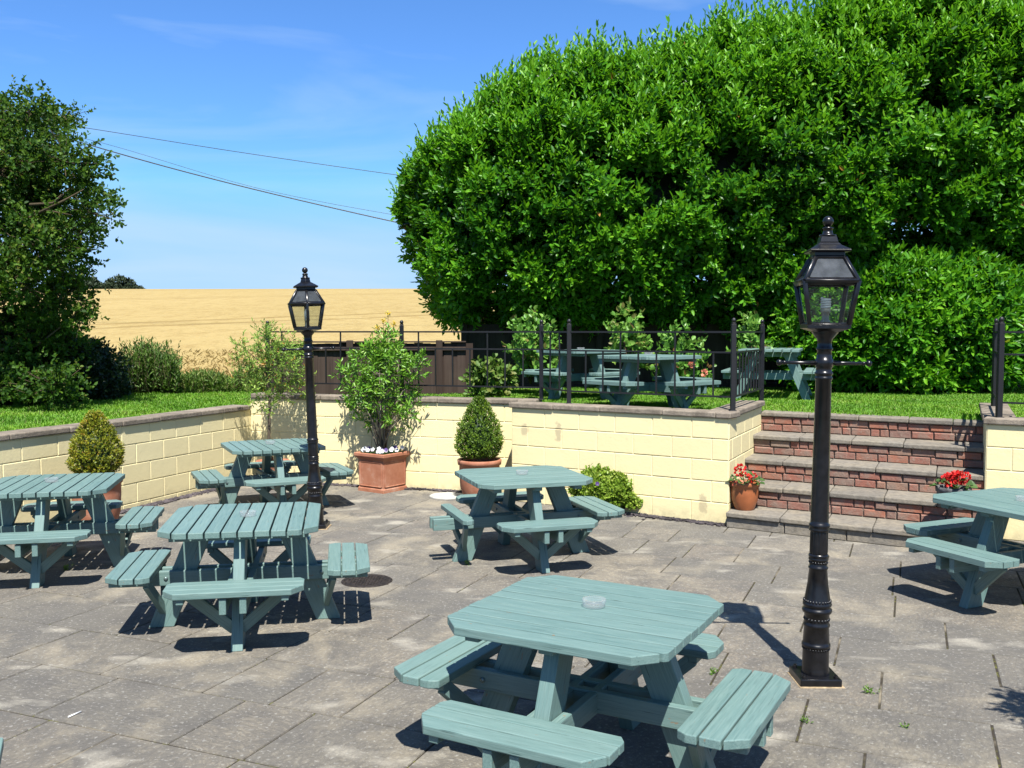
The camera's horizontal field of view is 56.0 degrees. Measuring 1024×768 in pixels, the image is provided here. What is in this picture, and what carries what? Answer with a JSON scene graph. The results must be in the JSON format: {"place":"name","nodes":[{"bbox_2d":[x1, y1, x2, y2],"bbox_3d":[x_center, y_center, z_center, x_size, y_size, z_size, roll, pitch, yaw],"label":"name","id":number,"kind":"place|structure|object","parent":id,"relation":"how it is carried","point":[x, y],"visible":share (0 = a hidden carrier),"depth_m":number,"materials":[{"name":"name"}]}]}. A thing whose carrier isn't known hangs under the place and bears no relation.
{"place":"outdoors","nodes":[
{"label":"outdoors","id":0,"kind":"place"},
{"bbox_2d":[0,387,264,431],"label":"grass bank","id":1,"kind":"structure","parent":0,"point":[93,409],"depth_m":12.72,"materials":[{"name":"green plant"}]},
{"bbox_2d":[0,314,109,405],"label":"bramble bush","id":2,"kind":"object","parent":1,"relation":"on","point":[96,358],"visible":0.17,"depth_m":14.14,"materials":[{"name":"green plant"}]},
{"bbox_2d":[0,74,128,411],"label":"hawthorn tree","id":3,"kind":"object","parent":1,"relation":"on","point":[38,217],"visible":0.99,"depth_m":12.82,"materials":[{"name":"green plant"}]},
{"bbox_2d":[70,334,133,401],"bbox_3d":[-6.757,-0.149,14.916,1.752,1.238,1.609,0,3,0],"label":"bramble bush","id":4,"kind":"object","parent":1,"relation":"on","point":[111,391],"visible":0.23,"depth_m":14.79,"materials":[{"name":"green plant"}]},
{"bbox_2d":[100,362,131,396],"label":"bramble bush","id":5,"kind":"object","parent":1,"relation":"on","point":[118,379],"visible":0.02,"depth_m":15.73,"materials":[{"name":"green plant"}]},
{"bbox_2d":[114,335,185,393],"bbox_3d":[-6.305,-0.331,16.675,1.262,1.056,1.706,-1,3,-16],"label":"nettle clump","id":6,"kind":"object","parent":1,"relation":"on","point":[155,369],"visible":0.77,"depth_m":16.20,"materials":[{"name":"green plant"}]},
{"bbox_2d":[177,367,232,392],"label":"grass clump","id":7,"kind":"object","parent":1,"relation":"on","point":[203,380],"visible":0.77,"depth_m":16.52,"materials":[{"name":"green plant"}]},
{"bbox_2d":[222,366,270,392],"bbox_3d":[-4.579,-0.084,16.988,1.227,0.529,1.456,-1,3,-18],"label":"weed row","id":8,"kind":"object","parent":1,"relation":"on","point":[236,385],"visible":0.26,"depth_m":16.61,"materials":[{"name":"green plant"}]},
{"bbox_2d":[68,125,395,174],"bbox_3d":[-8.773,-7.283,29.645,18.602,2.689,0.018,0,3,0],"label":"overhead wire","id":9,"kind":"object","parent":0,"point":[240,152],"visible":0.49,"depth_m":29.65,"materials":[{"name":"black paint"}]},
{"bbox_2d":[84,138,386,213],"bbox_3d":[-8.776,-6.501,29.688,18.609,3.888,0.012,0,3,0],"label":"overhead wire","id":10,"kind":"object","parent":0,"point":[239,183],"visible":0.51,"depth_m":29.70,"materials":[{"name":"black paint"}]},
{"bbox_2d":[79,141,396,222],"bbox_3d":[-8.768,-6.601,29.683,18.597,4.791,0.034,0,3,0],"label":"overhead wire","id":11,"kind":"object","parent":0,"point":[240,185],"visible":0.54,"depth_m":29.70,"materials":[{"name":"black paint"}]},
{"bbox_2d":[0,289,494,375],"bbox_3d":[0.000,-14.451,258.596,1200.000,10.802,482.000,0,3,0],"label":"wheat field","id":12,"kind":"structure","parent":0,"point":[213,320],"depth_m":36.84,"materials":[{"name":"beige plant"}]},
{"bbox_2d":[84,275,101,288],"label":"distant tree","id":13,"kind":"object","parent":12,"relation":"on","point":[94,282],"visible":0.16,"depth_m":173.58,"materials":[{"name":"green plant"}]},
{"bbox_2d":[98,274,136,288],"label":"distant tree","id":14,"kind":"object","parent":12,"relation":"on","point":[118,281],"visible":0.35,"depth_m":173.09,"materials":[{"name":"green plant"}]},
{"bbox_2d":[127,284,144,288],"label":"distant tree","id":15,"kind":"object","parent":12,"relation":"on","point":[136,286],"visible":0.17,"depth_m":173.21,"materials":[{"name":"green plant"}]},
{"bbox_2d":[115,348,270,377],"bbox_3d":[-5.712,-0.469,20.506,17.252,0.546,5.334,0,3,0],"label":"wheat","id":16,"kind":"object","parent":12,"relation":"on","point":[195,361],"visible":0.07,"depth_m":20.60,"materials":[{"name":"beige plant"}]},
{"bbox_2d":[0,0,921,288],"label":"sky","id":17,"kind":"structure","parent":0,"point":[341,83],"materials":[{"name":"blue"}]},
{"bbox_2d":[0,484,1023,767],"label":"patio","id":18,"kind":"structure","parent":0,"point":[938,696],"depth_m":6.02,"materials":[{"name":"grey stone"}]},
{"bbox_2d":[0,738,3,763],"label":"picnic table","id":19,"kind":"object","parent":18,"relation":"on","point":[1,745],"visible":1,"depth_m":3.68,"materials":[{"name":"green paint"}]},
{"bbox_2d":[63,562,73,570],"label":"weed","id":20,"kind":"object","parent":18,"relation":"on","point":[65,567],"visible":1,"depth_m":8.10,"materials":[{"name":"green plant"}]},
{"bbox_2d":[0,472,163,588],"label":"picnic table","id":21,"kind":"object","parent":18,"relation":"on","point":[65,526],"visible":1,"depth_m":8.02,"materials":[{"name":"green paint"}]},
{"bbox_2d":[72,480,122,519],"bbox_3d":[-4.170,1.206,9.681,0.503,0.550,0.503,0,3,0],"label":"terracotta pot","id":22,"kind":"object","parent":18,"relation":"on","point":[113,493],"visible":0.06,"depth_m":9.59,"materials":[{"name":"ceramic"}]},
{"bbox_2d":[65,410,125,473],"bbox_3d":[-4.175,0.631,9.646,0.563,0.761,0.569,0,3,0],"label":"topiary bush","id":23,"kind":"object","parent":22,"relation":"in","point":[97,452],"visible":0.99,"depth_m":9.53,"materials":[{"name":"green plant"}]},
{"bbox_2d":[0,405,250,522],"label":"garden wall","id":24,"kind":"structure","parent":18,"relation":"on","point":[166,454],"depth_m":11.21,"materials":[{"name":"beige paint"}]},
{"bbox_2d":[120,488,216,513],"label":"slate chips","id":25,"kind":"object","parent":18,"relation":"on","point":[165,501],"visible":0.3,"depth_m":11.44,"materials":[{"name":"grey gravel"}]},
{"bbox_2d":[105,502,369,651],"bbox_3d":[-1.840,1.278,6.660,1.681,0.736,1.681,-1,3,-10],"label":"picnic table","id":26,"kind":"object","parent":18,"relation":"on","point":[244,578],"visible":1,"depth_m":6.50,"materials":[{"name":"green paint"}]},
{"bbox_2d":[191,438,353,506],"bbox_3d":[-2.700,1.047,10.874,1.681,0.736,1.681,-1,3,-25],"label":"picnic table","id":27,"kind":"object","parent":18,"relation":"on","point":[266,479],"visible":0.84,"depth_m":10.65,"materials":[{"name":"green paint"}]},
{"bbox_2d":[256,458,288,489],"bbox_3d":[-3.060,1.155,12.332,0.428,0.360,0.428,0,3,0],"label":"terracotta pot","id":28,"kind":"object","parent":18,"relation":"on","point":[260,460],"visible":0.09,"depth_m":12.33,"materials":[{"name":"ceramic"}]},
{"bbox_2d":[226,317,316,460],"bbox_3d":[-3.047,0.096,12.248,1.106,1.892,0.769,0,3,0],"label":"olive tree","id":29,"kind":"object","parent":28,"relation":"in","point":[268,354],"visible":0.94,"depth_m":12.18,"materials":[{"name":"green plant"}]},
{"bbox_2d":[282,267,334,529],"bbox_3d":[-2.069,0.150,9.801,0.464,2.662,0.403,2,3,26],"label":"lamp post","id":30,"kind":"object","parent":18,"relation":"on","point":[306,286],"visible":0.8,"depth_m":9.77,"materials":[{"name":"black metal"}]},
{"bbox_2d":[341,574,392,587],"bbox_3d":[-1.168,1.587,7.756,0.410,0.020,0.410,0,3,0],"label":"manhole cover","id":31,"kind":"object","parent":18,"relation":"on","point":[372,580],"visible":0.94,"depth_m":7.72,"materials":[{"name":"metal"}]},
{"bbox_2d":[354,449,409,493],"bbox_3d":[-1.640,1.097,12.197,0.504,0.490,0.504,2,4,35],"label":"square planter","id":32,"kind":"object","parent":18,"relation":"on","point":[382,474],"visible":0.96,"depth_m":12.04,"materials":[{"name":"ceramic"}]},
{"bbox_2d":[327,322,432,448],"bbox_3d":[-1.650,0.066,12.074,1.333,1.692,0.928,0,3,0],"label":"leafy shrub","id":33,"kind":"object","parent":32,"relation":"in","point":[376,357],"visible":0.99,"depth_m":12.02,"materials":[{"name":"green plant"}]},
{"bbox_2d":[322,482,461,492],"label":"slate chips","id":34,"kind":"object","parent":18,"relation":"on","point":[408,488],"visible":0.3,"depth_m":12.21,"materials":[{"name":"grey gravel"}]},
{"bbox_2d":[250,392,541,491],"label":"garden wall","id":35,"kind":"structure","parent":18,"relation":"on","point":[428,441],"depth_m":12.30,"materials":[{"name":"beige paint"}]},
{"bbox_2d":[265,320,538,395],"bbox_3d":[-1.492,-0.333,12.441,3.891,0.983,0.092,1,3,18],"label":"railing","id":36,"kind":"object","parent":35,"relation":"on","point":[401,327],"visible":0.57,"depth_m":12.23,"materials":[{"name":"black metal"}]},
{"bbox_2d":[539,320,566,399],"bbox_3d":[0.487,-0.282,11.515,0.095,0.983,0.803,-1,3,-21],"label":"railing","id":37,"kind":"object","parent":35,"relation":"on","point":[541,349],"visible":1,"depth_m":11.78,"materials":[{"name":"black metal"}]},
{"bbox_2d":[429,492,462,499],"bbox_3d":[-0.788,1.364,11.712,0.430,0.030,0.430,0,3,0],"label":"drain cover","id":38,"kind":"object","parent":18,"relation":"on","point":[446,495],"visible":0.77,"depth_m":11.68,"materials":[{"name":"metal"}]},
{"bbox_2d":[457,457,501,494],"bbox_3d":[-0.385,1.136,11.399,0.524,0.500,0.524,0,3,0],"label":"terracotta pot","id":39,"kind":"object","parent":18,"relation":"on","point":[465,486],"visible":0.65,"depth_m":11.22,"materials":[{"name":"ceramic"}]},
{"bbox_2d":[452,395,504,461],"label":"topiary bush","id":40,"kind":"object","parent":39,"relation":"in","point":[479,437],"visible":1,"depth_m":11.23,"materials":[{"name":"green plant"}]},
{"bbox_2d":[429,465,624,572],"bbox_3d":[0.096,1.172,8.599,1.668,0.736,1.682,-1,3,-18],"label":"picnic table","id":41,"kind":"object","parent":18,"relation":"on","point":[565,520],"visible":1,"depth_m":8.42,"materials":[{"name":"green paint"}]},
{"bbox_2d":[394,575,790,767],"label":"picnic table","id":42,"kind":"object","parent":18,"relation":"on","point":[622,638],"visible":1,"depth_m":4.20,"materials":[{"name":"green paint"}]},
{"bbox_2d":[509,400,764,522],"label":"garden wall","id":43,"kind":"structure","parent":18,"relation":"on","point":[677,462],"depth_m":10.47,"materials":[{"name":"beige paint"}]},
{"bbox_2d":[566,318,736,410],"bbox_3d":[1.495,-0.234,10.648,2.052,0.983,0.100,2,4,31],"label":"railing","id":44,"kind":"object","parent":43,"relation":"on","point":[733,332],"visible":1,"depth_m":10.56,"materials":[{"name":"black metal"}]},
{"bbox_2d":[736,319,764,400],"bbox_3d":[2.695,-0.247,10.893,0.096,0.983,1.668,1,3,24],"label":"railing","id":45,"kind":"object","parent":43,"relation":"on","point":[761,349],"visible":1,"depth_m":11.18,"materials":[{"name":"black metal"}]},
{"bbox_2d":[576,507,725,525],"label":"slate chips","id":46,"kind":"object","parent":18,"relation":"on","point":[645,515],"visible":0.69,"depth_m":10.23,"materials":[{"name":"grey gravel"}]},
{"bbox_2d":[566,463,642,510],"bbox_3d":[1.073,1.144,10.714,0.980,0.541,0.731,0,3,0],"label":"shrub","id":47,"kind":"object","parent":46,"relation":"on","point":[616,490],"visible":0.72,"depth_m":10.48,"materials":[{"name":"green plant"}]},
{"bbox_2d":[590,464,599,496],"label":"weed","id":48,"kind":"object","parent":47,"relation":"in","point":[597,483],"visible":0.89,"depth_m":10.41,"materials":[{"name":"green plant"}]},
{"bbox_2d":[709,667,717,674],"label":"weed","id":49,"kind":"object","parent":18,"relation":"on","point":[712,672],"visible":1,"depth_m":5.65,"materials":[{"name":"green plant"}]},
{"bbox_2d":[800,714,812,722],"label":"weed","id":50,"kind":"object","parent":18,"relation":"on","point":[805,719],"visible":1,"depth_m":4.95,"materials":[{"name":"green plant"}]},
{"bbox_2d":[776,216,871,687],"bbox_3d":[1.767,0.385,5.484,0.534,2.660,0.325,0,3,7],"label":"lamp post","id":51,"kind":"object","parent":18,"relation":"on","point":[828,250],"visible":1,"depth_m":5.45,"materials":[{"name":"black metal"}]},
{"bbox_2d":[726,410,984,547],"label":"stone steps","id":52,"kind":"structure","parent":18,"relation":"on","point":[884,469],"depth_m":10.07,"materials":[{"name":"red brick"}]},
{"bbox_2d":[730,479,759,510],"bbox_3d":[2.418,1.156,10.011,0.310,0.290,0.310,0,3,0],"label":"flower pot","id":53,"kind":"object","parent":52,"relation":"on","point":[744,497],"visible":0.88,"depth_m":9.90,"materials":[{"name":"ceramic"}]},
{"bbox_2d":[725,463,764,487],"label":"geranium","id":54,"kind":"object","parent":53,"relation":"in","point":[749,474],"visible":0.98,"depth_m":9.95,"materials":[{"name":"red plant"}]},
{"bbox_2d":[935,484,971,509],"bbox_3d":[4.061,1.044,8.869,0.310,0.200,0.310,0,3,0],"label":"flower pot","id":55,"kind":"object","parent":52,"relation":"on","point":[940,488],"visible":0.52,"depth_m":8.80,"materials":[{"name":"ceramic"}]},
{"bbox_2d":[929,470,977,490],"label":"geranium","id":56,"kind":"object","parent":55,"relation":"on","point":[951,478],"visible":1,"depth_m":8.82,"materials":[{"name":"red plant"}]},
{"bbox_2d":[863,684,880,693],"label":"weed","id":57,"kind":"object","parent":18,"relation":"on","point":[866,690],"visible":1,"depth_m":5.35,"materials":[{"name":"green plant"}]},
{"bbox_2d":[903,488,1023,608],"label":"picnic table","id":58,"kind":"object","parent":18,"relation":"on","point":[978,555],"visible":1,"depth_m":7.08,"materials":[{"name":"green paint"}]},
{"bbox_2d":[979,403,1023,541],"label":"garden wall","id":59,"kind":"structure","parent":18,"relation":"on","point":[1003,441],"depth_m":9.27,"materials":[{"name":"beige paint"}]},
{"bbox_2d":[991,317,1023,417],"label":"railing","id":60,"kind":"object","parent":59,"relation":"on","point":[998,354],"visible":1,"depth_m":9.36,"materials":[{"name":"black metal"}]},
{"bbox_2d":[318,386,1023,420],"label":"grass","id":61,"kind":"structure","parent":0,"point":[931,406],"depth_m":13.36,"materials":[{"name":"green plant"}]},
{"bbox_2d":[603,296,654,370],"bbox_3d":[1.782,-0.759,14.772,0.725,1.178,0.866,2,4,35],"label":"rose bush","id":62,"kind":"object","parent":61,"relation":"on","point":[631,323],"visible":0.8,"depth_m":14.68,"materials":[{"name":"green plant"}]},
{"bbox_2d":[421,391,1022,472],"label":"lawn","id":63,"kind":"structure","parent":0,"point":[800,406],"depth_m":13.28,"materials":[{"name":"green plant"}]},
{"bbox_2d":[271,340,472,394],"bbox_3d":[-2.125,-0.191,14.725,3.062,0.955,0.116,0,3,-6],"label":"wooden fence","id":64,"kind":"object","parent":63,"relation":"on","point":[444,365],"visible":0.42,"depth_m":14.77,"materials":[{"name":"brown wood"}]},
{"bbox_2d":[375,311,395,338],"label":"ragwort","id":65,"kind":"object","parent":63,"relation":"on","point":[383,321],"visible":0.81,"depth_m":15.37,"materials":[{"name":"yellow plant"}]},
{"bbox_2d":[458,353,517,396],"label":"leafy shrub","id":66,"kind":"object","parent":63,"relation":"on","point":[479,370],"visible":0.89,"depth_m":14.21,"materials":[{"name":"green plant"}]},
{"bbox_2d":[501,305,561,384],"bbox_3d":[0.333,-0.590,14.896,1.003,1.271,0.983,0,3,0],"label":"rose bush","id":67,"kind":"object","parent":63,"relation":"on","point":[530,340],"visible":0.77,"depth_m":14.75,"materials":[{"name":"green plant"}]},
{"bbox_2d":[521,349,639,399],"bbox_3d":[1.000,-0.127,14.014,1.682,0.736,1.682,-3,4,-40],"label":"picnic table","id":68,"kind":"object","parent":63,"relation":"on","point":[596,362],"visible":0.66,"depth_m":13.70,"materials":[{"name":"green paint"}]},
{"bbox_2d":[581,354,720,408],"bbox_3d":[1.720,0.007,12.119,1.684,0.736,1.684,-3,4,-42],"label":"picnic table","id":69,"kind":"object","parent":63,"relation":"on","point":[665,382],"visible":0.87,"depth_m":11.79,"materials":[{"name":"green paint"}]},
{"bbox_2d":[650,317,716,380],"bbox_3d":[2.554,-0.398,14.598,0.958,1.221,0.858,-3,4,-43],"label":"rose bush","id":70,"kind":"object","parent":63,"relation":"on","point":[682,367],"visible":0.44,"depth_m":14.48,"materials":[{"name":"green plant"}]},
{"bbox_2d":[701,369,707,376],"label":"rose","id":71,"kind":"object","parent":70,"relation":"attached to","point":[705,374],"visible":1,"depth_m":14.00,"materials":[{"name":"pink plant"}]},
{"bbox_2d":[385,0,1023,345],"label":"laurel hedge","id":72,"kind":"object","parent":63,"relation":"on","point":[865,124],"visible":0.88,"depth_m":14.94,"materials":[{"name":"green plant"}]},
{"bbox_2d":[461,322,1023,387],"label":"wooden fence","id":73,"kind":"object","parent":63,"relation":"on","point":[716,342],"visible":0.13,"depth_m":16.52,"materials":[{"name":"brown wood"}]},
{"bbox_2d":[725,310,773,384],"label":"rose bush","id":74,"kind":"object","parent":63,"relation":"on","point":[750,338],"visible":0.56,"depth_m":14.56,"materials":[{"name":"green plant"}]},
{"bbox_2d":[721,348,815,399],"bbox_3d":[3.860,-0.151,14.213,1.360,0.742,1.500,1,3,19],"label":"picnic table","id":75,"kind":"object","parent":63,"relation":"on","point":[797,375],"visible":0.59,"depth_m":13.70,"materials":[{"name":"green paint"}]},
{"bbox_2d":[758,235,1023,395],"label":"laurel bush","id":76,"kind":"object","parent":63,"relation":"on","point":[923,319],"visible":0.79,"depth_m":14.66,"materials":[{"name":"green plant"}]}
]}

